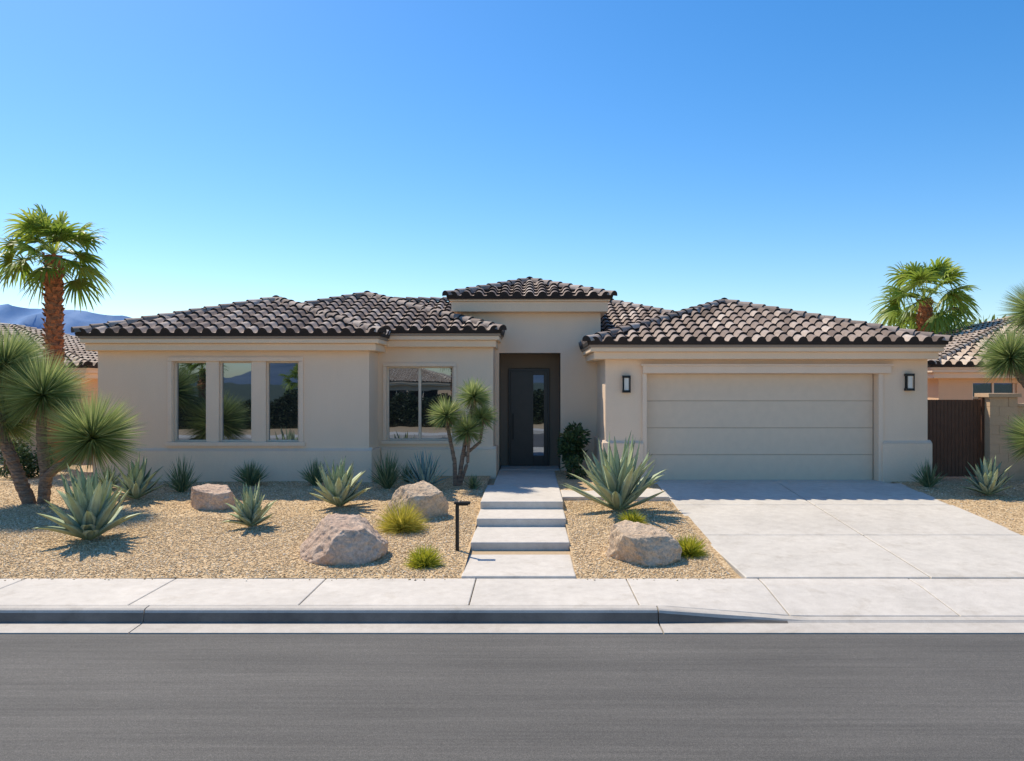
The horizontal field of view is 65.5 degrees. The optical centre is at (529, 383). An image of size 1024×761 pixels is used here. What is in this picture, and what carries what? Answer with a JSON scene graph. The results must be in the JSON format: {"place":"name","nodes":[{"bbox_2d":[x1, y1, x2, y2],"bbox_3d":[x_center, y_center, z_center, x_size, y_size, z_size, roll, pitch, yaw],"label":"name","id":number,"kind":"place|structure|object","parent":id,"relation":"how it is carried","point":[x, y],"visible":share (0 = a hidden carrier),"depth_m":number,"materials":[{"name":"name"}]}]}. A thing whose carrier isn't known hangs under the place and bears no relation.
{"place":"outdoors","nodes":[
{"label":"outdoors","id":0,"kind":"place"},
{"bbox_2d":[0,378,97,457],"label":"walls","id":1,"kind":"structure","parent":0,"point":[94,382],"depth_m":22.56,"materials":[{"name":"paint"}]},
{"bbox_2d":[0,323,97,367],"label":"roof tiles","id":2,"kind":"object","parent":1,"relation":"on","point":[74,347],"visible":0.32,"depth_m":25.07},
{"bbox_2d":[68,370,97,378],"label":"roof fascia","id":3,"kind":"structure","parent":1,"relation":"attached to","point":[92,374],"depth_m":22.21,"materials":[{"name":"beige paint"}]},
{"bbox_2d":[66,368,97,369],"bbox_3d":[-19.600,-0.406,28.000,14.740,0.064,11.940,0,0,0],"label":"roof gutter","id":4,"kind":"object","parent":3,"relation":"attached to","point":[84,369],"visible":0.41,"depth_m":22.03,"materials":[{"name":"beige metal"}]},
{"bbox_2d":[0,304,130,335],"bbox_3d":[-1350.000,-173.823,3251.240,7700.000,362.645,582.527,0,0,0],"label":"mountains","id":5,"kind":"structure","parent":0,"point":[11,314],"depth_m":3423.24,"materials":[{"name":"blue stone"}]},
{"bbox_2d":[0,457,741,580],"bbox_3d":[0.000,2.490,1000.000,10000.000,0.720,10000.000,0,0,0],"label":"ground","id":6,"kind":"structure","parent":0,"point":[518,552],"depth_m":11.59,"materials":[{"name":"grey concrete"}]},
{"bbox_2d":[0,433,34,471],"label":"shrub","id":7,"kind":"object","parent":6,"relation":"on","point":[21,444],"visible":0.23,"depth_m":18.62,"materials":[{"name":"green plant"}]},
{"bbox_2d":[0,204,114,464],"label":"palm tree","id":8,"kind":"object","parent":6,"relation":"on","point":[51,273],"visible":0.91,"depth_m":19.81,"materials":[{"name":"green plant"}]},
{"bbox_2d":[454,500,470,550],"bbox_3d":[-0.968,2.090,11.500,0.235,0.793,0.100,0,0,0],"label":"path light","id":9,"kind":"object","parent":6,"relation":"on","point":[461,503],"visible":0.96,"depth_m":11.47,"materials":[{"name":"black metal"}]},
{"bbox_2d":[0,605,1023,633],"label":"curb","id":10,"kind":"structure","parent":6,"relation":"on","point":[334,619],"depth_m":8.80,"materials":[{"name":"concrete"}]},
{"bbox_2d":[0,470,1023,580],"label":"gravel yard","id":11,"kind":"structure","parent":6,"relation":"on","point":[561,476],"depth_m":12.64,"materials":[{"name":"beige gravel"}]},
{"bbox_2d":[0,444,56,478],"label":"shrub","id":12,"kind":"object","parent":11,"relation":"on","point":[30,468],"visible":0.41,"depth_m":17.23,"materials":[{"name":"green plant"}]},
{"bbox_2d":[0,322,149,504],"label":"yucca tree","id":13,"kind":"object","parent":11,"relation":"on","point":[38,393],"visible":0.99,"depth_m":14.19,"materials":[{"name":"green plant"}]},
{"bbox_2d":[31,461,141,539],"bbox_3d":[-6.590,1.756,11.978,1.284,1.192,1.394,0,0,0],"label":"agave plant","id":14,"kind":"object","parent":11,"relation":"on","point":[91,503],"visible":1,"depth_m":11.77,"materials":[{"name":"green plant"}]},
{"bbox_2d":[93,465,124,486],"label":"desert grass","id":15,"kind":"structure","parent":11,"relation":"on","point":[109,476],"depth_m":15.85,"materials":[{"name":"green plant"}]},
{"bbox_2d":[112,452,165,498],"bbox_3d":[-7.315,1.719,14.876,0.962,0.886,0.876,0,0,0],"label":"agave plant","id":16,"kind":"object","parent":11,"relation":"on","point":[136,480],"visible":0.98,"depth_m":14.79,"materials":[{"name":"green plant"}]},
{"bbox_2d":[162,456,201,491],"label":"desert grass","id":17,"kind":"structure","parent":11,"relation":"on","point":[182,484],"depth_m":15.56,"materials":[{"name":"green plant"}]},
{"bbox_2d":[191,484,236,510],"bbox_3d":[-5.700,2.160,14.281,0.880,0.696,0.700,0,0,0],"label":"boulder","id":18,"kind":"object","parent":11,"relation":"on","point":[214,497],"visible":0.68,"depth_m":14.03,"materials":[{"name":"stone"}]},
{"bbox_2d":[220,480,277,525],"bbox_3d":[-4.504,1.916,12.817,0.885,0.764,0.760,0,0,-31],"label":"agave plant","id":19,"kind":"object","parent":11,"relation":"on","point":[249,511],"visible":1,"depth_m":12.71,"materials":[{"name":"green plant"}]},
{"bbox_2d":[231,459,268,485],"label":"desert grass","id":20,"kind":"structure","parent":11,"relation":"on","point":[248,477],"depth_m":16.14,"materials":[{"name":"green plant"}]},
{"bbox_2d":[298,460,328,485],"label":"desert grass","id":21,"kind":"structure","parent":11,"relation":"on","point":[313,474],"depth_m":16.14,"materials":[{"name":"green plant"}]},
{"bbox_2d":[310,456,369,505],"bbox_3d":[-3.348,1.736,14.257,1.014,0.908,1.160,0,0,35],"label":"agave plant","id":22,"kind":"object","parent":11,"relation":"on","point":[339,482],"visible":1,"depth_m":14.07,"materials":[{"name":"green plant"}]},
{"bbox_2d":[300,513,388,565],"bbox_3d":[-2.584,2.322,11.134,1.219,0.950,0.988,0,0,-14],"label":"boulder","id":23,"kind":"object","parent":11,"relation":"on","point":[336,539],"visible":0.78,"depth_m":10.85,"materials":[{"name":"stone"}]},
{"bbox_2d":[367,451,403,488],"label":"agave plant","id":24,"kind":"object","parent":11,"relation":"on","point":[387,477],"depth_m":15.94,"materials":[{"name":"green plant"}]},
{"bbox_2d":[372,497,433,534],"bbox_3d":[-2.009,2.060,12.661,1.074,0.645,1.098,0,0,0],"label":"golden grass clump","id":25,"kind":"object","parent":11,"relation":"on","point":[400,521],"visible":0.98,"depth_m":12.55,"materials":[{"name":"yellow plant"}]},
{"bbox_2d":[398,464,418,482],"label":"desert grass","id":26,"kind":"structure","parent":11,"relation":"on","point":[407,474],"depth_m":16.57,"materials":[{"name":"green plant"}]},
{"bbox_2d":[386,480,448,518],"bbox_3d":[-1.970,2.158,13.665,0.974,0.929,0.792,0,0,36],"label":"boulder","id":27,"kind":"object","parent":11,"relation":"on","point":[431,499],"visible":0.69,"depth_m":13.47,"materials":[{"name":"beige stone"}]},
{"bbox_2d":[402,543,446,569],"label":"lime grass clump","id":28,"kind":"object","parent":11,"relation":"on","point":[422,558],"visible":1,"depth_m":10.69,"materials":[{"name":"green plant"}]},
{"bbox_2d":[401,451,448,485],"bbox_3d":[-2.047,1.677,15.690,0.961,0.851,1.046,0,0,0],"label":"agave plant","id":29,"kind":"object","parent":11,"relation":"on","point":[427,474],"visible":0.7,"depth_m":15.61,"materials":[{"name":"blue plant"}]},
{"bbox_2d":[426,377,500,485],"bbox_3d":[-1.369,1.010,16.174,1.596,2.394,1.039,0,0,0],"label":"dracaena tree","id":30,"kind":"object","parent":11,"relation":"on","point":[481,416],"visible":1,"depth_m":16.12,"materials":[{"name":"green plant"}]},
{"bbox_2d":[464,476,482,488],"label":"desert grass","id":31,"kind":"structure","parent":11,"relation":"on","point":[472,484],"depth_m":15.86,"materials":[{"name":"green plant"}]},
{"bbox_2d":[561,454,586,478],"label":"entry shrub","id":32,"kind":"object","parent":11,"relation":"on","point":[572,467],"visible":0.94,"depth_m":17.19,"materials":[{"name":"green plant"}]},
{"bbox_2d":[557,421,591,463],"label":"entry shrub","id":33,"kind":"object","parent":11,"relation":"on","point":[569,441],"visible":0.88,"depth_m":17.97,"materials":[{"name":"green plant"}]},
{"bbox_2d":[561,433,666,509],"bbox_3d":[1.532,1.514,13.796,1.753,1.401,1.768,0,0,30],"label":"agave plant","id":34,"kind":"object","parent":11,"relation":"on","point":[619,485],"visible":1,"depth_m":13.72,"materials":[{"name":"green plant"}]},
{"bbox_2d":[617,508,647,523],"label":"lime grass clump","id":35,"kind":"object","parent":11,"relation":"on","point":[632,517],"visible":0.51,"depth_m":12.90,"materials":[{"name":"green plant"}]},
{"bbox_2d":[606,520,681,566],"bbox_3d":[1.600,2.352,11.091,1.050,0.790,0.850,0,0,0],"label":"boulder","id":36,"kind":"object","parent":11,"relation":"on","point":[638,543],"visible":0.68,"depth_m":10.86,"materials":[{"name":"beige stone"}]},
{"bbox_2d":[677,532,710,558],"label":"lime grass clump","id":37,"kind":"object","parent":11,"relation":"on","point":[687,545],"visible":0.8,"depth_m":11.22,"materials":[{"name":"green plant"}]},
{"bbox_2d":[910,456,945,486],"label":"desert grass","id":38,"kind":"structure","parent":11,"relation":"on","point":[927,478],"depth_m":16.05,"materials":[{"name":"green plant"}]},
{"bbox_2d":[961,456,1013,494],"bbox_3d":[8.680,1.749,15.240,0.922,0.781,0.857,0,0,-16],"label":"agave plant","id":39,"kind":"object","parent":11,"relation":"on","point":[990,482],"visible":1,"depth_m":15.10,"materials":[{"name":"green plant"}]},
{"bbox_2d":[970,280,1023,463],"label":"yucca tree","id":40,"kind":"object","parent":11,"relation":"on","point":[1005,356],"visible":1,"depth_m":15.69,"materials":[{"name":"green plant"}]},
{"bbox_2d":[974,393,1023,479],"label":"block wall","id":41,"kind":"structure","parent":11,"relation":"on","point":[999,408],"depth_m":17.00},
{"bbox_2d":[928,398,983,476],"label":"side gate","id":42,"kind":"structure","parent":41,"relation":"attached to","point":[956,433],"depth_m":17.20,"materials":[{"name":"brown wood"}]},
{"bbox_2d":[98,313,927,480],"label":"walls","id":43,"kind":"structure","parent":6,"relation":"on","point":[343,399],"depth_m":16.80,"materials":[{"name":"paint"}]},
{"bbox_2d":[175,361,205,441],"bbox_3d":[-7.165,0.390,16.910,0.690,1.700,0.060,0,0,0],"label":"window frame","id":44,"kind":"object","parent":43,"relation":"attached to","point":[176,401],"visible":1,"depth_m":16.88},
{"bbox_2d":[178,363,205,439],"bbox_3d":[-7.165,0.390,16.930,0.690,1.700,0.001,0,0,0],"label":"window glass","id":45,"kind":"object","parent":44,"relation":"in","point":[191,401],"visible":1,"depth_m":16.93,"materials":[{"name":"clear glass"}]},
{"bbox_2d":[71,295,390,338],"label":"wing roof tiles","id":46,"kind":"object","parent":43,"relation":"on","point":[275,315],"visible":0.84,"depth_m":16.99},
{"bbox_2d":[80,339,387,352],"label":"wing roof fascia","id":47,"kind":"structure","parent":43,"relation":"attached to","point":[375,345],"depth_m":16.58,"materials":[{"name":"beige paint"}]},
{"bbox_2d":[78,336,388,340],"bbox_3d":[-6.225,-0.956,21.225,6.250,0.064,9.490,0,0,0],"label":"wing roof gutter","id":48,"kind":"object","parent":47,"relation":"attached to","point":[233,337],"visible":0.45,"depth_m":16.48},
{"bbox_2d":[220,361,250,441],"bbox_3d":[-6.205,0.390,16.910,0.690,1.700,0.060,0,0,0],"label":"window frame","id":49,"kind":"object","parent":43,"relation":"attached to","point":[221,401],"visible":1,"depth_m":16.88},
{"bbox_2d":[223,363,250,439],"bbox_3d":[-6.205,0.390,16.930,0.690,1.700,0.001,0,0,0],"label":"window glass","id":50,"kind":"object","parent":49,"relation":"in","point":[236,401],"visible":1,"depth_m":16.93,"materials":[{"name":"clear glass"}]},
{"bbox_2d":[267,361,297,441],"bbox_3d":[-5.215,0.390,16.910,0.690,1.700,0.060,0,0,0],"label":"window frame","id":51,"kind":"object","parent":43,"relation":"attached to","point":[268,362],"visible":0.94,"depth_m":16.88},
{"bbox_2d":[269,363,297,439],"bbox_3d":[-5.215,0.390,16.930,0.690,1.700,0.001,0,0,0],"label":"window glass","id":52,"kind":"object","parent":51,"relation":"in","point":[283,401],"visible":1,"depth_m":16.93,"materials":[{"name":"clear glass"}]},
{"bbox_2d":[301,291,506,336],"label":"wing roof tiles","id":53,"kind":"object","parent":43,"relation":"on","point":[393,314],"visible":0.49,"depth_m":18.60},
{"bbox_2d":[387,367,452,439],"bbox_3d":[-2.445,0.455,17.910,1.490,1.650,0.060,0,0,0],"label":"window frame","id":54,"kind":"object","parent":43,"relation":"attached to","point":[419,404],"visible":0.94,"depth_m":17.88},
{"bbox_2d":[389,368,451,437],"bbox_3d":[-2.445,0.455,17.930,1.490,1.650,0.001,0,0,0],"label":"window glass","id":55,"kind":"object","parent":54,"relation":"in","point":[403,399],"visible":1,"depth_m":17.93,"materials":[{"name":"glass"}]},
{"bbox_2d":[384,336,500,349],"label":"wing roof fascia","id":56,"kind":"structure","parent":43,"relation":"attached to","point":[444,341],"depth_m":17.58,"materials":[{"name":"beige paint"}]},
{"bbox_2d":[390,333,501,338],"bbox_3d":[-4.305,-1.076,21.825,7.330,0.064,8.690,0,0,0],"label":"wing roof gutter","id":57,"kind":"object","parent":56,"relation":"attached to","point":[446,334],"visible":0.2,"depth_m":17.48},
{"bbox_2d":[93,436,931,482],"bbox_3d":[-0.345,1.675,17.858,17.630,0.950,2.265,0,0,0],"label":"wainscot","id":58,"kind":"object","parent":43,"relation":"attached to","point":[901,460],"visible":0.57,"depth_m":16.73,"materials":[{"name":"paint"}]},
{"bbox_2d":[165,357,893,480],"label":"trim","id":59,"kind":"structure","parent":43,"relation":"attached to","point":[880,369],"depth_m":16.76,"materials":[{"name":"paint"}]},
{"bbox_2d":[499,353,559,469],"bbox_3d":[0.013,0.690,19.480,1.465,2.820,0.840,0,0,0],"label":"entry recess","id":60,"kind":"object","parent":43,"relation":"attached to","point":[549,361],"visible":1,"depth_m":19.90,"materials":[{"name":"paint"}]},
{"bbox_2d":[508,369,548,465],"bbox_3d":[-0.010,0.855,19.850,1.020,2.430,0.100,0,0,0],"label":"front door","id":61,"kind":"structure","parent":60,"relation":"in","point":[520,407],"depth_m":19.80,"materials":[{"name":"black metal"}]},
{"bbox_2d":[442,276,616,300],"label":"entry tower roof tiles","id":62,"kind":"object","parent":43,"relation":"on","point":[529,287],"visible":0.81,"depth_m":18.95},
{"bbox_2d":[449,299,609,316],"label":"entry tower roof fascia","id":63,"kind":"structure","parent":43,"relation":"attached to","point":[529,306],"depth_m":18.72,"materials":[{"name":"beige paint"}]},
{"bbox_2d":[394,297,673,331],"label":"roof tiles","id":64,"kind":"object","parent":43,"relation":"on","point":[620,313],"visible":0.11,"depth_m":22.51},
{"bbox_2d":[622,375,630,392],"bbox_3d":[2.040,0.020,16.740,0.170,0.360,0.120,0,0,0],"label":"wall lantern","id":65,"kind":"object","parent":43,"relation":"attached to","point":[626,383],"depth_m":16.70,"materials":[{"name":"black metal"}]},
{"bbox_2d":[647,374,872,479],"bbox_3d":[4.915,0.950,17.040,4.860,2.300,0.080,0,0,0],"label":"garage door","id":66,"kind":"structure","parent":43,"relation":"attached to","point":[759,426],"depth_m":17.00,"materials":[{"name":"paint"}]},
{"bbox_2d":[582,347,943,361],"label":"garage roof fascia","id":67,"kind":"structure","parent":43,"relation":"attached to","point":[594,354],"depth_m":16.53,"materials":[{"name":"beige paint"}]},
{"bbox_2d":[581,345,945,351],"bbox_3d":[4.920,-0.776,20.500,7.360,0.064,8.140,0,0,0],"label":"garage roof gutter","id":68,"kind":"object","parent":67,"relation":"attached to","point":[586,348],"visible":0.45,"depth_m":16.43,"materials":[{"name":"beige metal"}]},
{"bbox_2d":[578,298,952,349],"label":"garage roof tiles","id":69,"kind":"object","parent":43,"relation":"on","point":[724,321],"visible":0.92,"depth_m":17.10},
{"bbox_2d":[904,374,914,390],"bbox_3d":[7.990,-0.020,16.740,0.170,0.360,0.120,0,0,0],"label":"wall lantern","id":70,"kind":"object","parent":43,"relation":"attached to","point":[908,382],"depth_m":16.70,"materials":[{"name":"black metal"}]},
{"bbox_2d":[461,466,669,579],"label":"walkway","id":71,"kind":"structure","parent":6,"relation":"on","point":[521,507],"depth_m":12.97,"materials":[{"name":"concrete"}]},
{"bbox_2d":[868,256,980,364],"bbox_3d":[13.827,-1.065,28.001,3.688,6.615,3.627,0,0,29],"label":"palm tree","id":72,"kind":"object","parent":6,"relation":"on","point":[926,318],"visible":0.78,"depth_m":27.54,"materials":[{"name":"green plant"}]},
{"bbox_2d":[886,307,976,331],"bbox_3d":[17.344,-0.563,33.533,4.987,5.407,5.776,0,0,32],"label":"background tree","id":73,"kind":"object","parent":6,"relation":"on","point":[956,326],"visible":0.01,"depth_m":32.72,"materials":[{"name":"green plant"}]},
{"bbox_2d":[968,313,1005,324],"bbox_3d":[20.422,-0.447,35.814,5.690,5.224,5.754,0,0,0],"label":"background tree","id":74,"kind":"object","parent":6,"relation":"on","point":[985,320],"visible":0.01,"depth_m":34.78,"materials":[{"name":"green plant"}]},
{"bbox_2d":[0,634,1023,760],"bbox_3d":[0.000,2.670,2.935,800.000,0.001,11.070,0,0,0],"label":"road","id":75,"kind":"structure","parent":0,"point":[511,697],"depth_m":6.76,"materials":[{"name":"grey asphalt"}]},
{"bbox_2d":[0,579,1023,615],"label":"sidewalk","id":76,"kind":"structure","parent":0,"point":[894,597],"depth_m":9.51,"materials":[{"name":"concrete"}]},
{"bbox_2d":[0,0,1023,328],"label":"sky","id":77,"kind":"structure","parent":0,"point":[676,155],"materials":[{"name":"blue"}]},
{"bbox_2d":[653,480,1023,579],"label":"driveway","id":78,"kind":"structure","parent":0,"point":[812,529],"depth_m":12.51,"materials":[{"name":"concrete"}]},
{"bbox_2d":[928,378,1023,402],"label":"walls","id":79,"kind":"structure","parent":0,"point":[949,388],"depth_m":21.40,"materials":[{"name":"paint"}]},
{"bbox_2d":[928,369,1014,377],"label":"roof fascia","id":80,"kind":"structure","parent":79,"relation":"attached to","point":[951,373],"depth_m":21.13,"materials":[{"name":"beige paint"}]},
{"bbox_2d":[928,367,992,368],"bbox_3d":[18.300,-0.406,27.000,15.340,0.064,11.940,0,0,0],"label":"roof gutter","id":81,"kind":"object","parent":80,"relation":"attached to","point":[956,367],"visible":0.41,"depth_m":21.03,"materials":[{"name":"beige metal"}]},
{"bbox_2d":[928,315,1023,366],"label":"roof tiles","id":82,"kind":"object","parent":79,"relation":"on","point":[960,348],"visible":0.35,"depth_m":23.13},
{"bbox_2d":[973,383,1011,399],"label":"windows","id":83,"kind":"structure","parent":79,"relation":"attached to","point":[986,388],"depth_m":21.50,"materials":[{"name":"blue glass"}]},
{"bbox_2d":[972,383,1014,399],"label":"window frames","id":84,"kind":"structure","parent":79,"relation":"attached to","point":[992,387],"depth_m":21.47,"materials":[{"name":"paint"}]}
]}

